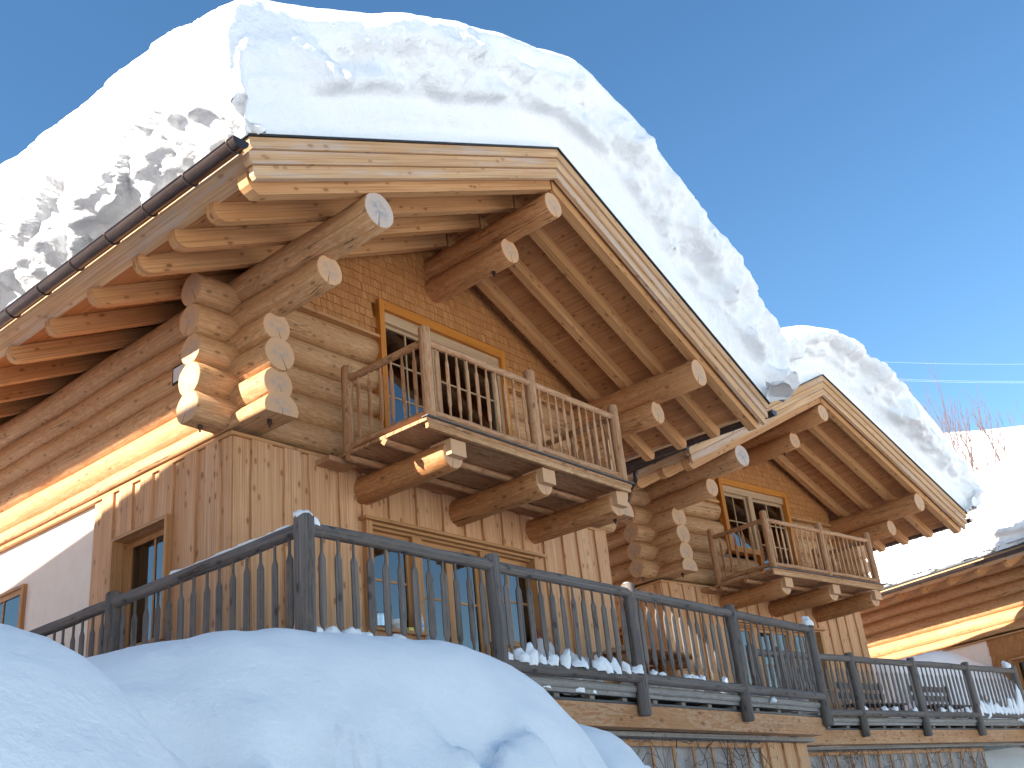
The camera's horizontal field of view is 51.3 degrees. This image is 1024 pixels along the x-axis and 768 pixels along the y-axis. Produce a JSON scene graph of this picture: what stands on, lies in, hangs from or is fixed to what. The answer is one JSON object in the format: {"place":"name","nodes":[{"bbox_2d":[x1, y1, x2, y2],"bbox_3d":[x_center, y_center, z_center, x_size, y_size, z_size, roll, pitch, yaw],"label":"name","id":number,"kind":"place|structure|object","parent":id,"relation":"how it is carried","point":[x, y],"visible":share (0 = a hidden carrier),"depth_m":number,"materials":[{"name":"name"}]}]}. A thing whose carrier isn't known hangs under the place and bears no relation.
{"place":"outdoors","nodes":[
{"label":"outdoors","id":0,"kind":"place"},
{"bbox_2d":[0,0,1023,432],"label":"sky","id":1,"kind":"structure","parent":0,"point":[862,160],"materials":[{"name":"blue"}]},
{"bbox_2d":[592,645,697,683],"bbox_3d":[1.861,4.057,14.507,0.732,0.775,1.700,-23,-29,33],"label":"log table","id":2,"kind":"object","parent":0,"point":[651,663],"visible":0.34,"depth_m":14.84,"materials":[{"name":"brown wood"}]},
{"bbox_2d":[645,662,701,676],"bbox_3d":[2.654,4.595,16.104,0.485,0.950,1.800,-24,-30,34],"label":"bench","id":3,"kind":"object","parent":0,"point":[692,669],"visible":0.06,"depth_m":16.84,"materials":[{"name":"brown wood"}]},
{"bbox_2d":[860,425,1023,745],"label":"snow hill","id":4,"kind":"structure","parent":0,"point":[1010,448],"depth_m":60.08,"materials":[{"name":"white snow"}]},
{"bbox_2d":[899,376,928,411],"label":"bare tree","id":5,"kind":"object","parent":4,"relation":"on","point":[920,396],"visible":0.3,"depth_m":54.53,"materials":[{"name":"brown plant"}]},
{"bbox_2d":[860,538,1023,746],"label":"log house","id":6,"kind":"structure","parent":4,"relation":"on","point":[972,608],"depth_m":29.81,"materials":[{"name":"brown wood"}]},
{"bbox_2d":[866,454,1023,586],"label":"roof snow","id":7,"kind":"structure","parent":6,"relation":"on","point":[997,515],"depth_m":28.67,"materials":[{"name":"white snow"}]},
{"bbox_2d":[1008,656,1023,689],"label":"window","id":8,"kind":"structure","parent":6,"relation":"in","point":[1019,664],"depth_m":28.46,"materials":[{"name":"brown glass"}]},
{"bbox_2d":[928,396,960,447],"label":"bare tree","id":9,"kind":"object","parent":4,"relation":"on","point":[945,433],"visible":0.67,"depth_m":52.42,"materials":[{"name":"brown plant"}]},
{"bbox_2d":[920,357,977,471],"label":"bare tree","id":10,"kind":"object","parent":4,"relation":"on","point":[959,446],"visible":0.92,"depth_m":50.18,"materials":[{"name":"brown plant"}]},
{"bbox_2d":[947,384,987,467],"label":"bare tree","id":11,"kind":"object","parent":4,"relation":"on","point":[968,428],"visible":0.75,"depth_m":52.09,"materials":[{"name":"brown plant"}]},
{"bbox_2d":[951,420,1000,469],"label":"bare tree","id":12,"kind":"object","parent":4,"relation":"on","point":[995,457],"visible":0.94,"depth_m":47.80,"materials":[{"name":"brown plant"}]},
{"bbox_2d":[964,401,1012,461],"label":"bare tree","id":13,"kind":"object","parent":4,"relation":"on","point":[993,447],"visible":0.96,"depth_m":50.20,"materials":[{"name":"brown plant"}]},
{"bbox_2d":[993,404,1023,458],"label":"bare tree","id":14,"kind":"object","parent":4,"relation":"on","point":[1011,437],"visible":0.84,"depth_m":49.13,"materials":[{"name":"brown plant"}]},
{"bbox_2d":[977,743,1023,767],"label":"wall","id":15,"kind":"structure","parent":0,"point":[1012,757],"depth_m":26.41,"materials":[{"name":"white"}]},
{"bbox_2d":[0,624,188,767],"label":"snow mound","id":16,"kind":"object","parent":15,"relation":"on","point":[61,706],"visible":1,"depth_m":2.32,"materials":[{"name":"white snow"}]},
{"bbox_2d":[86,628,607,767],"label":"snow mound","id":17,"kind":"object","parent":15,"relation":"on","point":[278,698],"visible":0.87,"depth_m":5.08,"materials":[{"name":"white snow"}]},
{"bbox_2d":[0,133,776,682],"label":"log house","id":18,"kind":"structure","parent":15,"relation":"on","point":[518,355],"depth_m":13.24,"materials":[{"name":"brown wood"}]},
{"bbox_2d":[0,584,27,629],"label":"window","id":19,"kind":"structure","parent":18,"relation":"in","point":[13,601],"depth_m":13.97,"materials":[{"name":"brown glass"}]},
{"bbox_2d":[108,514,173,647],"bbox_3d":[-4.129,2.313,12.072,1.140,1.390,0.320,-24,-30,34],"label":"window","id":20,"kind":"structure","parent":18,"relation":"in","point":[146,558],"depth_m":12.31,"materials":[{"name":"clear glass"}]},
{"bbox_2d":[172,362,185,385],"bbox_3d":[-3.944,-0.133,12.656,0.300,0.230,0.018,-24,-30,34],"label":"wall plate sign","id":21,"kind":"object","parent":18,"relation":"attached to","point":[177,371],"visible":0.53,"depth_m":12.68,"materials":[{"name":"white"}]},
{"bbox_2d":[377,611,384,626],"bbox_3d":[-1.550,2.735,12.377,0.168,0.190,0.168,-24,-30,34],"label":"cooking pot","id":22,"kind":"object","parent":18,"relation":"on","point":[380,619],"visible":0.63,"depth_m":12.31,"materials":[{"name":"silver metal"}]},
{"bbox_2d":[392,619,399,628],"bbox_3d":[-1.364,2.853,12.586,0.230,0.110,0.230,-24,-30,34],"label":"bowl","id":23,"kind":"object","parent":18,"relation":"on","point":[395,623],"visible":0.44,"depth_m":12.51,"materials":[{"name":"white ceramic"}]},
{"bbox_2d":[0,0,799,401],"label":"roof snow","id":24,"kind":"structure","parent":18,"relation":"on","point":[150,122],"depth_m":11.87,"materials":[{"name":"white snow"}]},
{"bbox_2d":[421,614,423,631],"bbox_3d":[-1.111,2.863,12.870,0.091,0.275,0.091,-24,-30,34],"label":"bottle","id":25,"kind":"object","parent":18,"relation":"on","point":[422,619],"visible":0.23,"depth_m":12.83,"materials":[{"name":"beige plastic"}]},
{"bbox_2d":[371,298,512,435],"bbox_3d":[-0.904,0.310,14.789,0.190,2.437,2.590,-24,-30,34],"label":"window","id":26,"kind":"structure","parent":18,"relation":"in","point":[397,327],"depth_m":14.90,"materials":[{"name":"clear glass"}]},
{"bbox_2d":[358,514,544,647],"bbox_3d":[-0.671,2.635,13.674,0.280,1.340,3.410,-24,-30,34],"label":"window","id":27,"kind":"structure","parent":18,"relation":"in","point":[375,525],"depth_m":13.29,"materials":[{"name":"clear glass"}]},
{"bbox_2d":[419,539,490,655],"bbox_3d":[-0.733,3.096,13.448,0.130,2.150,1.200,-24,-30,34],"label":"door","id":28,"kind":"structure","parent":18,"relation":"in","point":[435,567],"depth_m":13.67,"materials":[{"name":"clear glass"}]},
{"bbox_2d":[536,628,540,639],"bbox_3d":[0.351,3.455,14.516,0.083,0.260,0.083,-24,-30,34],"label":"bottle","id":29,"kind":"object","parent":18,"relation":"on","point":[538,635],"visible":0.43,"depth_m":14.51,"materials":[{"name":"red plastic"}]},
{"bbox_2d":[579,724,650,767],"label":"snow mound","id":30,"kind":"object","parent":15,"relation":"on","point":[613,750],"visible":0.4,"depth_m":7.68,"materials":[{"name":"white snow"}]},
{"bbox_2d":[525,674,825,767],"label":"terrace","id":31,"kind":"structure","parent":15,"relation":"on","point":[702,716],"depth_m":12.97,"materials":[{"name":"brown wood"}]},
{"bbox_2d":[29,512,833,726],"bbox_3d":[-1.872,4.443,14.553,8.790,1.496,9.749,-24,-30,34],"label":"terrace railing","id":32,"kind":"object","parent":31,"relation":"on","point":[303,531],"visible":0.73,"depth_m":10.54,"materials":[{"name":"grey wood"}]},
{"bbox_2d":[169,525,290,574],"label":"rail snow","id":33,"kind":"structure","parent":32,"relation":"on","point":[227,550],"depth_m":9.46,"materials":[{"name":"white snow"}]},
{"bbox_2d":[293,510,312,517],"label":"snow clump","id":34,"kind":"object","parent":32,"relation":"on","point":[297,513],"visible":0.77,"depth_m":8.95,"materials":[{"name":"white snow"}]},
{"bbox_2d":[314,517,319,525],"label":"snow clump","id":35,"kind":"object","parent":32,"relation":"on","point":[316,521],"visible":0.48,"depth_m":9.03,"materials":[{"name":"white snow"}]},
{"bbox_2d":[324,626,341,632],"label":"snow clump","id":36,"kind":"object","parent":32,"relation":"on","point":[334,629],"visible":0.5,"depth_m":8.76,"materials":[{"name":"white snow"}]},
{"bbox_2d":[342,627,361,633],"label":"snow clump","id":37,"kind":"object","parent":32,"relation":"on","point":[352,630],"visible":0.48,"depth_m":8.91,"materials":[{"name":"white snow"}]},
{"bbox_2d":[361,632,372,635],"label":"snow clump","id":38,"kind":"object","parent":32,"relation":"on","point":[367,633],"visible":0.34,"depth_m":9.04,"materials":[{"name":"white snow"}]},
{"bbox_2d":[392,634,406,638],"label":"snow clump","id":39,"kind":"object","parent":32,"relation":"on","point":[398,635],"visible":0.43,"depth_m":9.31,"materials":[{"name":"white snow"}]},
{"bbox_2d":[508,652,513,659],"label":"snow clump","id":40,"kind":"object","parent":32,"relation":"on","point":[510,655],"visible":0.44,"depth_m":10.38,"materials":[{"name":"white snow"}]},
{"bbox_2d":[514,648,529,661],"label":"snow clump","id":41,"kind":"object","parent":32,"relation":"on","point":[520,654],"visible":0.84,"depth_m":10.50,"materials":[{"name":"white snow"}]},
{"bbox_2d":[526,642,538,665],"bbox_3d":[0.161,2.718,10.675,0.200,0.251,0.204,-15,-26,19],"label":"snow clump","id":42,"kind":"object","parent":32,"relation":"on","point":[532,652],"visible":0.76,"depth_m":10.62,"materials":[{"name":"white snow"}]},
{"bbox_2d":[538,653,546,663],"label":"snow clump","id":43,"kind":"object","parent":32,"relation":"on","point":[542,658],"visible":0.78,"depth_m":10.75,"materials":[{"name":"white snow"}]},
{"bbox_2d":[545,652,558,665],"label":"snow clump","id":44,"kind":"object","parent":32,"relation":"on","point":[553,660],"visible":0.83,"depth_m":10.86,"materials":[{"name":"white snow"}]},
{"bbox_2d":[560,649,570,668],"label":"snow clump","id":45,"kind":"object","parent":32,"relation":"on","point":[565,658],"visible":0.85,"depth_m":11.04,"materials":[{"name":"white snow"}]},
{"bbox_2d":[571,659,585,667],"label":"snow clump","id":46,"kind":"object","parent":32,"relation":"on","point":[576,663],"visible":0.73,"depth_m":11.15,"materials":[{"name":"white snow"}]},
{"bbox_2d":[581,657,588,668],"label":"snow clump","id":47,"kind":"object","parent":32,"relation":"on","point":[585,662],"visible":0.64,"depth_m":11.29,"materials":[{"name":"white snow"}]},
{"bbox_2d":[589,658,606,670],"bbox_3d":[0.918,3.040,11.500,0.195,0.149,0.214,5,-27,-24],"label":"snow clump","id":48,"kind":"object","parent":32,"relation":"on","point":[598,664],"visible":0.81,"depth_m":11.43,"materials":[{"name":"white snow"}]},
{"bbox_2d":[594,654,613,673],"bbox_3d":[0.993,3.053,11.601,0.180,0.248,0.210,-24,-30,34],"label":"snow clump","id":49,"kind":"object","parent":32,"relation":"on","point":[609,666],"visible":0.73,"depth_m":11.55,"materials":[{"name":"white snow"}]},
{"bbox_2d":[611,657,621,673],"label":"snow clump","id":50,"kind":"object","parent":32,"relation":"on","point":[616,666],"visible":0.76,"depth_m":11.67,"materials":[{"name":"white snow"}]},
{"bbox_2d":[621,661,631,673],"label":"snow clump","id":51,"kind":"object","parent":32,"relation":"on","point":[626,667],"visible":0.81,"depth_m":11.83,"materials":[{"name":"white snow"}]},
{"bbox_2d":[631,664,643,673],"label":"snow clump","id":52,"kind":"object","parent":32,"relation":"on","point":[637,669],"visible":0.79,"depth_m":11.97,"materials":[{"name":"white snow"}]},
{"bbox_2d":[650,669,657,674],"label":"snow clump","id":53,"kind":"object","parent":32,"relation":"on","point":[653,671],"visible":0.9,"depth_m":12.24,"materials":[{"name":"white snow"}]},
{"bbox_2d":[722,676,728,682],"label":"snow clump","id":54,"kind":"object","parent":32,"relation":"on","point":[725,679],"visible":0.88,"depth_m":13.42,"materials":[{"name":"white snow"}]},
{"bbox_2d":[770,697,776,702],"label":"snow clump","id":55,"kind":"object","parent":32,"relation":"on","point":[773,700],"visible":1,"depth_m":14.21,"materials":[{"name":"white snow"}]},
{"bbox_2d":[801,616,813,626],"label":"snow clump","id":56,"kind":"object","parent":32,"relation":"on","point":[806,620],"visible":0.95,"depth_m":15.77,"materials":[{"name":"white snow"}]},
{"bbox_2d":[524,673,550,687],"bbox_3d":[0.226,2.920,10.965,0.296,0.488,0.315,-24,-30,34],"label":"snow clump","id":57,"kind":"object","parent":31,"relation":"on","point":[548,686],"visible":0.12,"depth_m":10.83,"materials":[{"name":"white snow"}]},
{"bbox_2d":[537,638,559,693],"bbox_3d":[0.349,2.941,11.116,0.265,0.583,0.288,-9,-24,7],"label":"snow clump","id":58,"kind":"object","parent":31,"relation":"on","point":[541,647],"visible":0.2,"depth_m":11.15,"materials":[{"name":"white snow"}]},
{"bbox_2d":[562,650,584,694],"bbox_3d":[0.619,3.070,11.381,0.282,0.486,0.311,-24,-30,34],"label":"snow clump","id":59,"kind":"object","parent":31,"relation":"on","point":[579,689],"visible":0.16,"depth_m":11.29,"materials":[{"name":"white snow"}]},
{"bbox_2d":[571,653,596,696],"bbox_3d":[0.751,3.127,11.548,0.270,0.509,0.299,-24,-30,34],"label":"snow clump","id":60,"kind":"object","parent":31,"relation":"on","point":[576,657],"visible":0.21,"depth_m":11.52,"materials":[{"name":"white snow"}]},
{"bbox_2d":[581,657,603,696],"bbox_3d":[0.875,3.203,11.675,0.299,0.416,0.267,8,-28,-28],"label":"snow clump","id":61,"kind":"object","parent":31,"relation":"on","point":[587,659],"visible":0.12,"depth_m":11.67,"materials":[{"name":"white snow"}]},
{"bbox_2d":[622,739,764,767],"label":"trellis","id":62,"kind":"object","parent":31,"relation":"attached to","point":[629,742],"visible":0.66,"depth_m":13.06,"materials":[{"name":"wood"}]},
{"bbox_2d":[621,737,775,767],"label":"climbing vine","id":63,"kind":"object","parent":31,"relation":"hanging from","point":[706,748],"visible":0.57,"depth_m":13.48,"materials":[{"name":"brown plant"}]},
{"bbox_2d":[606,374,972,746],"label":"log house","id":64,"kind":"structure","parent":15,"relation":"on","point":[812,496],"depth_m":22.78,"materials":[{"name":"brown wood"}]},
{"bbox_2d":[618,626,623,645],"bbox_3d":[1.994,5.642,21.187,0.320,1.390,1.140,15,-32,-39],"label":"window","id":65,"kind":"structure","parent":64,"relation":"in","point":[621,631],"depth_m":21.24,"materials":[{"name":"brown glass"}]},
{"bbox_2d":[715,477,801,570],"bbox_3d":[5.416,3.440,23.510,2.520,2.437,0.340,15,-32,-39],"label":"window","id":66,"kind":"structure","parent":64,"relation":"in","point":[740,503],"depth_m":23.58,"materials":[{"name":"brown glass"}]},
{"bbox_2d":[756,628,800,689],"bbox_3d":[5.585,6.197,22.103,1.200,2.150,0.130,15,-32,-39],"label":"door","id":67,"kind":"structure","parent":64,"relation":"in","point":[761,631],"depth_m":22.44,"materials":[{"name":"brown glass"}]},
{"bbox_2d":[738,620,834,691],"bbox_3d":[5.648,5.729,22.313,3.410,1.340,0.280,15,-32,-39],"label":"window","id":68,"kind":"structure","parent":64,"relation":"in","point":[818,631],"depth_m":22.87,"materials":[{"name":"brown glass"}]},
{"bbox_2d":[781,325,983,511],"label":"roof snow","id":69,"kind":"structure","parent":64,"relation":"on","point":[877,392],"depth_m":23.85,"materials":[{"name":"white snow"}]},
{"bbox_2d":[725,717,1023,767],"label":"terrace","id":70,"kind":"structure","parent":15,"relation":"on","point":[842,734],"depth_m":20.56,"materials":[{"name":"brown wood"}]},
{"bbox_2d":[835,680,906,717],"bbox_3d":[7.410,6.553,21.849,1.800,0.950,0.485,15,-32,-39],"label":"bench","id":71,"kind":"object","parent":70,"relation":"on","point":[872,704],"visible":0.28,"depth_m":21.89,"materials":[{"name":"wood"}]},
{"bbox_2d":[745,644,1023,736],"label":"terrace railing","id":72,"kind":"object","parent":70,"relation":"on","point":[860,712],"visible":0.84,"depth_m":20.66,"materials":[{"name":"grey wood"}]},
{"bbox_2d":[979,700,987,713],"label":"snow clump","id":73,"kind":"object","parent":72,"relation":"on","point":[984,709],"visible":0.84,"depth_m":22.42,"materials":[{"name":"white snow"}]},
{"bbox_2d":[982,696,991,718],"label":"snow clump","id":74,"kind":"object","parent":72,"relation":"on","point":[987,707],"visible":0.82,"depth_m":22.55,"materials":[{"name":"white snow"}]},
{"bbox_2d":[987,699,994,713],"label":"snow clump","id":75,"kind":"object","parent":72,"relation":"on","point":[990,704],"visible":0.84,"depth_m":22.70,"materials":[{"name":"white snow"}]},
{"bbox_2d":[993,702,998,712],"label":"snow clump","id":76,"kind":"object","parent":72,"relation":"on","point":[996,707],"visible":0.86,"depth_m":22.80,"materials":[{"name":"white snow"}]},
{"bbox_2d":[999,701,1007,714],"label":"snow clump","id":77,"kind":"object","parent":72,"relation":"on","point":[1004,709],"visible":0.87,"depth_m":23.01,"materials":[{"name":"white snow"}]},
{"bbox_2d":[1001,661,1010,667],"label":"snow clump","id":78,"kind":"object","parent":72,"relation":"on","point":[1004,664],"visible":0.94,"depth_m":23.89,"materials":[{"name":"white snow"}]},
{"bbox_2d":[1006,697,1014,718],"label":"snow clump","id":79,"kind":"object","parent":72,"relation":"on","point":[1009,703],"visible":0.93,"depth_m":23.26,"materials":[{"name":"white snow"}]},
{"bbox_2d":[1012,697,1018,714],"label":"snow clump","id":80,"kind":"object","parent":72,"relation":"on","point":[1016,709],"visible":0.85,"depth_m":23.38,"materials":[{"name":"white snow"}]},
{"bbox_2d":[1014,684,1022,722],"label":"snow clump","id":81,"kind":"object","parent":72,"relation":"on","point":[1018,699],"visible":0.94,"depth_m":23.54,"materials":[{"name":"white snow"}]},
{"bbox_2d":[808,747,986,767],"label":"trellis","id":82,"kind":"object","parent":70,"relation":"attached to","point":[889,752],"visible":0.77,"depth_m":20.44,"materials":[{"name":"wood"}]},
{"bbox_2d":[811,747,986,767],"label":"climbing vine","id":83,"kind":"object","parent":82,"relation":"hanging from","point":[970,757],"visible":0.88,"depth_m":20.10,"materials":[{"name":"brown plant"}]},
{"bbox_2d":[820,651,1023,746],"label":"snow bank","id":84,"kind":"structure","parent":70,"relation":"on","point":[944,657],"depth_m":26.55,"materials":[{"name":"white snow"}]},
{"bbox_2d":[909,686,972,718],"bbox_3d":[9.582,7.143,23.678,1.800,0.950,0.485,15,-32,-39],"label":"bench","id":85,"kind":"object","parent":70,"relation":"on","point":[937,707],"visible":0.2,"depth_m":23.86,"materials":[{"name":"grey wood"}]}
]}

